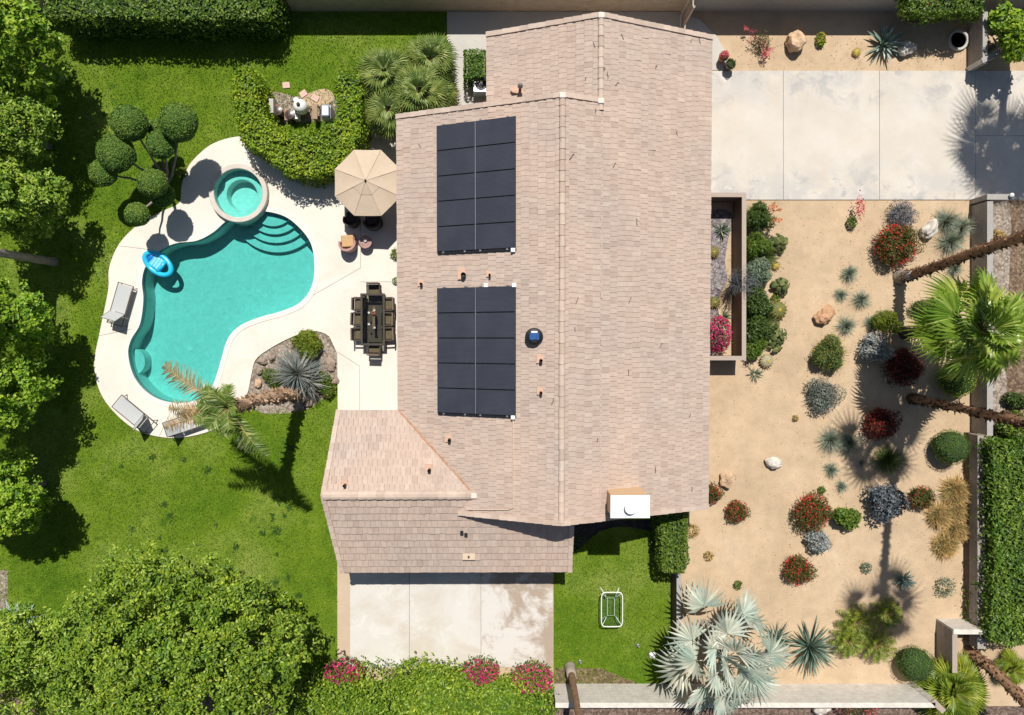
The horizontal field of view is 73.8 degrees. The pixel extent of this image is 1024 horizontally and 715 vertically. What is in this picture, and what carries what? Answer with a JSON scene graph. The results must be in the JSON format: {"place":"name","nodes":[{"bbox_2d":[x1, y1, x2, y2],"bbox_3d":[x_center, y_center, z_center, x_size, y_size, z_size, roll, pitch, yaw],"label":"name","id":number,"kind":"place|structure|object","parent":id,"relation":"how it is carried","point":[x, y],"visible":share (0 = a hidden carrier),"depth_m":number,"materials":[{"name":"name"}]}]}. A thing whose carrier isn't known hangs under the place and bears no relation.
{"place":"outdoors","nodes":[
{"label":"outdoors","id":0,"kind":"place"},
{"bbox_2d":[94,135,397,437],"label":"pool deck","id":1,"kind":"structure","parent":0,"point":[319,213],"depth_m":32.25,"materials":[{"name":"concrete"}]},
{"bbox_2d":[100,282,136,326],"bbox_3d":[-18.291,-2.473,31.675,0.799,1.043,1.986,17,91,-1],"label":"sun lounger","id":2,"kind":"object","parent":1,"relation":"on","point":[121,298],"visible":1,"depth_m":31.82,"materials":[{"name":"white metal"}]},
{"bbox_2d":[112,394,157,433],"bbox_3d":[-17.781,2.660,31.827,1.986,1.043,0.799,40,91,-2],"label":"sun lounger","id":3,"kind":"object","parent":1,"relation":"on","point":[127,410],"visible":1,"depth_m":31.97,"materials":[{"name":"white metal"}]},
{"bbox_2d":[123,206,319,407],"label":"swimming pool","id":4,"kind":"structure","parent":1,"relation":"in","point":[212,296],"depth_m":33.31,"materials":[{"name":"liquid"}]},
{"bbox_2d":[142,250,173,276],"bbox_3d":[-16.666,-4.415,32.099,1.588,0.328,1.030,38,91,-1],"label":"pool float","id":5,"kind":"object","parent":4,"relation":"on","point":[151,258],"visible":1,"depth_m":32.06,"materials":[{"name":"blue plastic"}]},
{"bbox_2d":[209,164,268,226],"bbox_3d":[-12.784,-7.697,32.509,2.720,1.410,2.720,0,92,-1],"label":"spa","id":6,"kind":"object","parent":1,"relation":"in","point":[238,193],"visible":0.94,"depth_m":32.27,"materials":[{"name":"liquid"}]},
{"bbox_2d":[335,150,396,215],"bbox_3d":[-6.373,-7.719,30.813,2.890,2.690,2.890,0,92,-1],"label":"patio umbrella","id":7,"kind":"object","parent":1,"relation":"on","point":[365,182],"visible":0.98,"depth_m":29.94,"materials":[{"name":"beige fabric"}]},
{"bbox_2d":[0,11,671,700],"bbox_3d":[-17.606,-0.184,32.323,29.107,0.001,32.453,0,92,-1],"label":"lawn","id":8,"kind":"structure","parent":0,"point":[186,471],"depth_m":32.40,"materials":[{"name":"green plant"}]},
{"bbox_2d":[0,444,53,541],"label":"shade tree","id":9,"kind":"object","parent":8,"relation":"on","point":[22,505],"visible":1,"depth_m":29.26,"materials":[{"name":"green plant"}]},
{"bbox_2d":[0,341,63,438],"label":"shade tree","id":10,"kind":"object","parent":8,"relation":"on","point":[22,390],"visible":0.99,"depth_m":28.55,"materials":[{"name":"green plant"}]},
{"bbox_2d":[0,85,63,178],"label":"shade tree","id":11,"kind":"object","parent":8,"relation":"on","point":[18,133],"visible":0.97,"depth_m":28.44,"materials":[{"name":"green plant"}]},
{"bbox_2d":[0,276,64,355],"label":"shade tree","id":12,"kind":"object","parent":8,"relation":"on","point":[28,324],"visible":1,"depth_m":28.51,"materials":[{"name":"green plant"}]},
{"bbox_2d":[0,157,71,246],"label":"shade tree","id":13,"kind":"object","parent":8,"relation":"on","point":[28,200],"visible":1,"depth_m":28.73,"materials":[{"name":"green plant"}]},
{"bbox_2d":[0,0,72,109],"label":"shade tree","id":14,"kind":"object","parent":8,"relation":"on","point":[18,18],"visible":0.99,"depth_m":27.70,"materials":[{"name":"green plant"}]},
{"bbox_2d":[0,592,131,714],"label":"tree","id":15,"kind":"object","parent":8,"relation":"on","point":[27,658],"visible":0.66,"depth_m":27.62,"materials":[{"name":"green plant"}]},
{"bbox_2d":[87,102,198,226],"bbox_3d":[-16.008,-8.779,30.292,3.520,3.829,5.794,34,91,-1],"label":"topiary tree","id":16,"kind":"object","parent":8,"relation":"on","point":[171,127],"visible":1,"depth_m":29.10,"materials":[{"name":"green plant"}]},
{"bbox_2d":[41,0,292,44],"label":"tall hedge","id":17,"kind":"object","parent":8,"relation":"on","point":[213,19],"visible":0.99,"depth_m":30.08,"materials":[{"name":"green plant"}]},
{"bbox_2d":[38,536,324,714],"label":"tree","id":18,"kind":"object","parent":8,"relation":"on","point":[220,628],"visible":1,"depth_m":26.78,"materials":[{"name":"green plant"}]},
{"bbox_2d":[119,444,301,598],"bbox_3d":[-14.364,7.866,32.557,8.644,0.128,7.476,0,92,-1],"label":"clover","id":19,"kind":"object","parent":8,"relation":"on","point":[275,531],"visible":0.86,"depth_m":32.55,"materials":[{"name":"green plant"}]},
{"bbox_2d":[248,331,337,413],"bbox_3d":[-10.429,0.845,32.420,4.838,0.001,3.492,-21,92,0],"label":"gravel bed","id":20,"kind":"object","parent":8,"relation":"on","point":[327,350],"visible":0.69,"depth_m":32.41,"materials":[{"name":"beige gravel"}]},
{"bbox_2d":[161,360,307,459],"bbox_3d":[-11.185,1.862,28.577,4.772,7.975,2.891,16,91,-1],"label":"pool palm","id":21,"kind":"object","parent":20,"relation":"on","point":[220,408],"visible":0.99,"depth_m":25.41,"materials":[{"name":"green plant"}]},
{"bbox_2d":[264,345,329,406],"bbox_3d":[-9.927,0.841,31.697,3.195,3.042,3.190,0,92,-1],"label":"spiky plant","id":22,"kind":"object","parent":20,"relation":"on","point":[296,374],"visible":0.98,"depth_m":31.33,"materials":[{"name":"grey plant"}]},
{"bbox_2d":[289,329,322,359],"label":"bed shrub","id":23,"kind":"object","parent":20,"relation":"on","point":[310,344],"visible":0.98,"depth_m":31.70,"materials":[{"name":"green plant"}]},
{"bbox_2d":[230,62,372,188],"bbox_3d":[-9.519,-10.548,31.038,6.288,2.198,5.381,0,92,-1],"label":"hedge","id":24,"kind":"object","parent":8,"relation":"on","point":[317,154],"visible":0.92,"depth_m":30.30,"materials":[{"name":"green plant"}]},
{"bbox_2d":[321,654,367,685],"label":"bougainvillea","id":25,"kind":"object","parent":8,"relation":"on","point":[338,663],"visible":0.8,"depth_m":31.73,"materials":[{"name":"pink plant"}]},
{"bbox_2d":[361,89,404,141],"bbox_3d":[-5.572,-11.063,31.030,2.626,2.422,2.546,24,91,-1],"label":"cluster palm","id":26,"kind":"object","parent":8,"relation":"on","point":[379,111],"visible":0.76,"depth_m":30.23,"materials":[{"name":"green plant"}]},
{"bbox_2d":[354,46,416,98],"bbox_3d":[-5.681,-12.671,30.894,2.917,2.620,2.777,0,92,-1],"label":"cluster palm","id":27,"kind":"object","parent":8,"relation":"on","point":[376,77],"visible":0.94,"depth_m":30.03,"materials":[{"name":"green plant"}]},
{"bbox_2d":[388,60,454,112],"bbox_3d":[-4.038,-11.690,30.643,2.990,3.191,2.942,0,92,-1],"label":"cluster palm","id":28,"kind":"object","parent":8,"relation":"on","point":[430,92],"visible":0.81,"depth_m":29.63,"materials":[{"name":"green plant"}]},
{"bbox_2d":[404,33,457,90],"bbox_3d":[-3.680,-13.237,30.825,2.762,2.761,2.784,0,92,-1],"label":"cluster palm","id":29,"kind":"object","parent":8,"relation":"on","point":[436,50],"visible":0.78,"depth_m":30.01,"materials":[{"name":"green plant"}]},
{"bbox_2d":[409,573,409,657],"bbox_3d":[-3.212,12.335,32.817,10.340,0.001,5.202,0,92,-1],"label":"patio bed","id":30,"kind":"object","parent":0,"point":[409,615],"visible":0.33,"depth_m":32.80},
{"bbox_2d":[337,564,349,666],"bbox_3d":[-8.087,12.192,32.751,0.637,0.001,5.446,0,92,-1],"label":"kerb strip","id":31,"kind":"object","parent":30,"relation":"on","point":[343,612],"visible":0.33,"depth_m":32.76,"materials":[{"name":"beige concrete"}]},
{"bbox_2d":[459,655,500,686],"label":"bougainvillea","id":32,"kind":"object","parent":30,"relation":"on","point":[492,666],"visible":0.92,"depth_m":31.71,"materials":[{"name":"pink plant"}]},
{"bbox_2d":[350,573,480,666],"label":"patio","id":33,"kind":"structure","parent":0,"point":[445,614],"depth_m":32.77,"materials":[{"name":"concrete"}]},
{"bbox_2d":[447,12,487,105],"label":"path","id":34,"kind":"structure","parent":0,"point":[466,30],"depth_m":32.02,"materials":[{"name":"concrete"}]},
{"bbox_2d":[320,12,712,573],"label":"house","id":35,"kind":"structure","parent":0,"point":[603,268],"depth_m":28.55,"materials":[{"name":"tile"}]},
{"bbox_2d":[437,116,515,253],"bbox_3d":[-1.498,-7.079,28.201,3.344,1.436,5.430,0,92,-1],"label":"solar array","id":36,"kind":"object","parent":35,"relation":"on","point":[482,210],"visible":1,"depth_m":28.12,"materials":[{"name":"black glass"}]},
{"bbox_2d":[437,285,515,417],"bbox_3d":[-1.499,-0.262,28.396,3.344,1.436,5.430,0,92,-1],"label":"solar array","id":37,"kind":"object","parent":35,"relation":"on","point":[475,337],"visible":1,"depth_m":28.31,"materials":[{"name":"black glass"}]},
{"bbox_2d":[481,573,552,666],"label":"patio","id":38,"kind":"structure","parent":0,"point":[516,617],"depth_m":32.83,"materials":[{"name":"concrete"}]},
{"bbox_2d":[488,12,679,30],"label":"side yard","id":39,"kind":"structure","parent":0,"point":[498,20],"depth_m":32.04,"materials":[{"name":"concrete"}]},
{"bbox_2d":[554,516,671,683],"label":"lawn","id":40,"kind":"structure","parent":0,"point":[618,532],"depth_m":32.90,"materials":[{"name":"green plant"}]},
{"bbox_2d":[555,668,638,683],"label":"bare soil","id":41,"kind":"structure","parent":40,"relation":"on","point":[595,679],"depth_m":32.99,"materials":[{"name":"brown soil"}]},
{"bbox_2d":[573,520,654,550],"bbox_3d":[5.005,8.605,32.802,5.784,0.001,1.599,0,92,-1],"label":"gravel bed","id":42,"kind":"object","parent":40,"relation":"on","point":[587,530],"visible":0.5,"depth_m":32.79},
{"bbox_2d":[341,12,1023,705],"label":"ground","id":43,"kind":"structure","parent":0,"point":[755,550],"depth_m":32.76,"materials":[{"name":"beige sand"}]},
{"bbox_2d":[272,655,409,714],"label":"green shrub","id":44,"kind":"object","parent":43,"relation":"on","point":[345,698],"visible":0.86,"depth_m":31.25,"materials":[{"name":"green plant"}]},
{"bbox_2d":[27,0,686,11],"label":"garden wall","id":45,"kind":"structure","parent":43,"relation":"on","point":[515,5],"depth_m":31.48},
{"bbox_2d":[369,651,487,714],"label":"green shrub","id":46,"kind":"object","parent":43,"relation":"on","point":[426,688],"visible":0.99,"depth_m":30.93,"materials":[{"name":"green plant"}]},
{"bbox_2d":[462,48,485,88],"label":"box hedge","id":47,"kind":"object","parent":43,"relation":"on","point":[475,66],"visible":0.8,"depth_m":30.88,"materials":[{"name":"green plant"}]},
{"bbox_2d":[464,668,559,714],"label":"green shrub","id":48,"kind":"object","parent":43,"relation":"on","point":[500,696],"visible":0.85,"depth_m":31.41,"materials":[{"name":"green plant"}]},
{"bbox_2d":[508,657,555,695],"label":"bougainvillea","id":49,"kind":"object","parent":43,"relation":"on","point":[536,675],"visible":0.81,"depth_m":31.83,"materials":[{"name":"pink plant"}]},
{"bbox_2d":[649,512,689,573],"bbox_3d":[7.317,8.285,31.745,1.654,2.183,3.246,0,92,-1],"label":"clipped hedge","id":50,"kind":"object","parent":43,"relation":"on","point":[670,541],"visible":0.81,"depth_m":30.89,"materials":[{"name":"green plant"}]},
{"bbox_2d":[672,568,680,694],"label":"wall","id":51,"kind":"structure","parent":43,"relation":"on","point":[676,593],"depth_m":31.98,"materials":[{"name":"grey paint"}]},
{"bbox_2d":[653,575,794,714],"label":"silver palm","id":52,"kind":"object","parent":43,"relation":"on","point":[723,695],"visible":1,"depth_m":29.42,"materials":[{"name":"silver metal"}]},
{"bbox_2d":[710,193,745,359],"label":"courtyard wall","id":53,"kind":"structure","parent":43,"relation":"on","point":[738,200],"depth_m":31.42,"materials":[{"name":"brown paint"}]},
{"bbox_2d":[553,684,934,707],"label":"front wall","id":54,"kind":"structure","parent":43,"relation":"on","point":[790,696],"depth_m":31.84,"materials":[{"name":"grey concrete"}]},
{"bbox_2d":[746,256,772,286],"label":"strip shrub","id":55,"kind":"object","parent":43,"relation":"on","point":[762,271],"visible":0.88,"depth_m":31.74,"materials":[{"name":"green plant"}]},
{"bbox_2d":[746,230,772,258],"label":"strip shrub","id":56,"kind":"object","parent":43,"relation":"on","point":[756,241],"visible":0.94,"depth_m":31.72,"materials":[{"name":"green plant"}]},
{"bbox_2d":[746,286,773,316],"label":"strip shrub","id":57,"kind":"object","parent":43,"relation":"on","point":[759,304],"visible":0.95,"depth_m":31.67,"materials":[{"name":"green plant"}]},
{"bbox_2d":[746,314,774,342],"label":"strip shrub","id":58,"kind":"object","parent":43,"relation":"on","point":[758,324],"visible":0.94,"depth_m":31.77,"materials":[{"name":"green plant"}]},
{"bbox_2d":[746,199,782,231],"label":"strip shrub","id":59,"kind":"object","parent":43,"relation":"on","point":[756,213],"visible":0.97,"depth_m":31.51,"materials":[{"name":"green plant"}]},
{"bbox_2d":[781,552,818,585],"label":"red shrub","id":60,"kind":"object","parent":43,"relation":"on","point":[797,568],"visible":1,"depth_m":32.37,"materials":[{"name":"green plant"}]},
{"bbox_2d":[784,617,838,677],"bbox_3d":[14.414,13.977,32.644,3.076,1.746,2.983,-45,92,1],"label":"yucca","id":61,"kind":"object","parent":43,"relation":"on","point":[812,651],"visible":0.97,"depth_m":32.68,"materials":[{"name":"green plant"}]},
{"bbox_2d":[789,489,834,532],"bbox_3d":[14.237,7.326,32.297,2.120,1.278,2.124,0,92,-1],"label":"red shrub","id":62,"kind":"object","parent":43,"relation":"on","point":[817,517],"visible":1,"depth_m":32.14,"materials":[{"name":"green plant"}]},
{"bbox_2d":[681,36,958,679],"bbox_3d":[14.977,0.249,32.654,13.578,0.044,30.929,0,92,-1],"label":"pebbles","id":63,"kind":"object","parent":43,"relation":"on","point":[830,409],"visible":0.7,"depth_m":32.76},
{"bbox_2d":[802,376,846,414],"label":"grey shrub","id":64,"kind":"object","parent":43,"relation":"on","point":[827,390],"visible":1,"depth_m":32.14,"materials":[{"name":"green plant"}]},
{"bbox_2d":[810,332,849,372],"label":"desert shrub","id":65,"kind":"object","parent":43,"relation":"on","point":[833,352],"visible":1,"depth_m":31.93,"materials":[{"name":"green plant"}]},
{"bbox_2d":[832,506,861,530],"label":"desert shrub","id":66,"kind":"object","parent":43,"relation":"on","point":[849,519],"visible":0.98,"depth_m":32.20,"materials":[{"name":"green plant"}]},
{"bbox_2d":[693,0,1023,11],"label":"garden wall","id":67,"kind":"structure","parent":43,"relation":"on","point":[795,5],"depth_m":31.64,"materials":[{"name":"grey paint"}]},
{"bbox_2d":[836,583,914,666],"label":"garden soil","id":68,"kind":"structure","parent":43,"relation":"on","point":[866,595],"depth_m":33.04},
{"bbox_2d":[828,623,864,657],"bbox_3d":[16.050,13.585,32.539,1.702,0.780,1.686,0,92,-1],"label":"cycad","id":69,"kind":"object","parent":68,"relation":"on","point":[846,643],"visible":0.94,"depth_m":32.49,"materials":[{"name":"green plant"}]},
{"bbox_2d":[834,602,875,640],"bbox_3d":[16.472,12.670,32.481,1.891,0.872,1.914,0,92,-1],"label":"cycad","id":70,"kind":"object","parent":68,"relation":"on","point":[857,620],"visible":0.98,"depth_m":32.45,"materials":[{"name":"green plant"}]},
{"bbox_2d":[855,624,896,663],"bbox_3d":[17.495,13.732,32.525,1.896,0.865,1.905,0,92,-1],"label":"cycad","id":71,"kind":"object","parent":68,"relation":"on","point":[876,643],"visible":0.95,"depth_m":32.49,"materials":[{"name":"green plant"}]},
{"bbox_2d":[870,596,902,628],"bbox_3d":[17.939,12.243,32.536,1.588,0.738,1.586,0,92,-1],"label":"cycad","id":72,"kind":"object","parent":68,"relation":"on","point":[887,613],"visible":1,"depth_m":32.49,"materials":[{"name":"green plant"}]},
{"bbox_2d":[857,330,895,365],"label":"grey shrub","id":73,"kind":"object","parent":43,"relation":"on","point":[875,347],"visible":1,"depth_m":31.97,"materials":[{"name":"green plant"}]},
{"bbox_2d":[861,404,903,443],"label":"red shrub","id":74,"kind":"object","parent":43,"relation":"on","point":[876,420],"visible":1,"depth_m":32.11,"materials":[{"name":"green plant"}]},
{"bbox_2d":[866,22,904,63],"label":"agave","id":75,"kind":"object","parent":43,"relation":"on","point":[885,41],"visible":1,"depth_m":32.00,"materials":[{"name":"green plant"}]},
{"bbox_2d":[862,483,909,522],"bbox_3d":[17.755,6.857,32.215,2.172,1.651,1.959,0,92,-1],"label":"grey shrub","id":76,"kind":"object","parent":43,"relation":"on","point":[887,502],"visible":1,"depth_m":31.90,"materials":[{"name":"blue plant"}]},
{"bbox_2d":[870,308,903,334],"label":"yellow shrub","id":77,"kind":"object","parent":43,"relation":"on","point":[888,320],"visible":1,"depth_m":32.03,"materials":[{"name":"green plant"}]},
{"bbox_2d":[871,442,907,477],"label":"grass tuft","id":78,"kind":"object","parent":43,"relation":"on","point":[887,459],"visible":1,"depth_m":32.52,"materials":[{"name":"green plant"}]},
{"bbox_2d":[867,221,927,268],"bbox_3d":[18.063,-5.240,31.907,2.537,1.447,2.386,23,91,-1],"label":"red shrub","id":79,"kind":"object","parent":43,"relation":"on","point":[901,248],"visible":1,"depth_m":31.74,"materials":[{"name":"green plant"}]},
{"bbox_2d":[878,347,926,387],"bbox_3d":[18.491,0.449,32.137,2.134,1.295,2.048,0,92,-1],"label":"red shrub","id":80,"kind":"object","parent":43,"relation":"on","point":[903,365],"visible":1,"depth_m":31.99,"materials":[{"name":"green plant"}]},
{"bbox_2d":[895,644,935,683],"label":"round bush","id":81,"kind":"object","parent":43,"relation":"on","point":[915,664],"visible":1,"depth_m":32.07,"materials":[{"name":"green plant"}]},
{"bbox_2d":[908,485,936,511],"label":"red shrub","id":82,"kind":"object","parent":43,"relation":"on","point":[921,497],"visible":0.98,"depth_m":32.35,"materials":[{"name":"green plant"}]},
{"bbox_2d":[894,0,986,28],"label":"flowering hedge","id":83,"kind":"object","parent":43,"relation":"on","point":[967,10],"visible":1,"depth_m":30.48,"materials":[{"name":"green plant"}]},
{"bbox_2d":[923,498,957,532],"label":"dry grass","id":84,"kind":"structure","parent":43,"relation":"on","point":[939,515],"depth_m":32.66,"materials":[{"name":"plant"}]},
{"bbox_2d":[936,620,956,672],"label":"entry wall","id":85,"kind":"structure","parent":43,"relation":"on","point":[946,642],"depth_m":32.32,"materials":[{"name":"beige paint"}]},
{"bbox_2d":[928,530,964,560],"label":"dry grass","id":86,"kind":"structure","parent":43,"relation":"on","point":[943,545],"depth_m":32.72,"materials":[{"name":"plant"}]},
{"bbox_2d":[912,649,989,714],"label":"palm","id":87,"kind":"object","parent":43,"relation":"on","point":[968,684],"visible":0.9,"depth_m":32.01,"materials":[{"name":"green plant"}]},
{"bbox_2d":[930,428,972,465],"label":"round bush","id":88,"kind":"object","parent":43,"relation":"on","point":[948,446],"visible":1,"depth_m":31.79,"materials":[{"name":"green plant"}]},
{"bbox_2d":[937,471,971,506],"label":"dry grass","id":89,"kind":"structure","parent":43,"relation":"on","point":[956,489],"depth_m":32.61,"materials":[{"name":"plant"}]},
{"bbox_2d":[936,361,978,397],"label":"round bush","id":90,"kind":"object","parent":43,"relation":"on","point":[951,387],"visible":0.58,"depth_m":31.84,"materials":[{"name":"green plant"}]},
{"bbox_2d":[892,228,1023,284],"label":"tall palm","id":91,"kind":"object","parent":43,"relation":"on","point":[901,276],"visible":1,"depth_m":28.27,"materials":[{"name":"brown plant"}]},
{"bbox_2d":[898,266,1023,387],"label":"fan palm","id":92,"kind":"object","parent":43,"relation":"on","point":[996,308],"visible":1,"depth_m":27.14,"materials":[{"name":"green plant"}]},
{"bbox_2d":[906,393,1023,428],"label":"tall palm","id":93,"kind":"object","parent":43,"relation":"on","point":[990,415],"visible":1,"depth_m":27.82,"materials":[{"name":"brown plant"}]},
{"bbox_2d":[964,432,985,648],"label":"wall","id":94,"kind":"structure","parent":43,"relation":"on","point":[972,566],"depth_m":32.27,"materials":[{"name":"grey concrete"}]},
{"bbox_2d":[967,7,987,71],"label":"pillar wall","id":95,"kind":"structure","parent":43,"relation":"on","point":[977,45],"depth_m":31.59,"materials":[{"name":"grey paint"}]},
{"bbox_2d":[971,201,992,435],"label":"wall","id":96,"kind":"structure","parent":43,"relation":"on","point":[981,395],"depth_m":31.90,"materials":[{"name":"grey paint"}]},
{"bbox_2d":[962,433,1023,647],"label":"long hedge","id":97,"kind":"object","parent":43,"relation":"on","point":[1002,594],"visible":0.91,"depth_m":31.37,"materials":[{"name":"green plant"}]},
{"bbox_2d":[962,645,1023,707],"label":"tall palm","id":98,"kind":"object","parent":43,"relation":"on","point":[986,664],"visible":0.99,"depth_m":31.71,"materials":[{"name":"brown plant"}]},
{"bbox_2d":[992,200,1010,437],"bbox_3d":[23.193,-1.534,32.701,1.326,0.001,12.532,0,92,-1],"label":"gravel strip","id":99,"kind":"object","parent":43,"relation":"on","point":[1001,222],"visible":0.29,"depth_m":32.62,"materials":[{"name":"beige gravel"}]},
{"bbox_2d":[987,0,1023,63],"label":"corner tree","id":100,"kind":"object","parent":43,"relation":"on","point":[1009,31],"visible":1,"depth_m":30.35,"materials":[{"name":"green plant"}]},
{"bbox_2d":[995,645,1023,686],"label":"palm","id":101,"kind":"object","parent":43,"relation":"on","point":[1016,663],"visible":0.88,"depth_m":32.57,"materials":[{"name":"green plant"}]},
{"bbox_2d":[1006,201,1023,415],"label":"bare soil","id":102,"kind":"structure","parent":43,"relation":"on","point":[1015,380],"depth_m":32.65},
{"bbox_2d":[659,14,726,70],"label":"path","id":103,"kind":"structure","parent":0,"point":[695,24],"depth_m":32.11,"materials":[{"name":"concrete"}]},
{"bbox_2d":[709,209,732,355],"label":"gravel path","id":104,"kind":"structure","parent":0,"point":[718,241],"depth_m":32.47,"materials":[{"name":"grey gravel"}]},
{"bbox_2d":[711,202,732,355],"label":"courtyard sand","id":105,"kind":"structure","parent":0,"point":[726,300],"depth_m":32.52,"materials":[{"name":"beige sand"}]},
{"bbox_2d":[710,313,732,354],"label":"bougainvillea","id":106,"kind":"object","parent":105,"relation":"on","point":[724,332],"visible":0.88,"depth_m":31.41,"materials":[{"name":"pink plant"}]},
{"bbox_2d":[540,706,1023,714],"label":"verge","id":107,"kind":"structure","parent":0,"point":[1003,710],"depth_m":33.12,"materials":[{"name":"green soil"}]},
{"bbox_2d":[711,71,1023,199],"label":"driveway","id":108,"kind":"structure","parent":0,"point":[870,135],"depth_m":32.34,"materials":[{"name":"concrete"}]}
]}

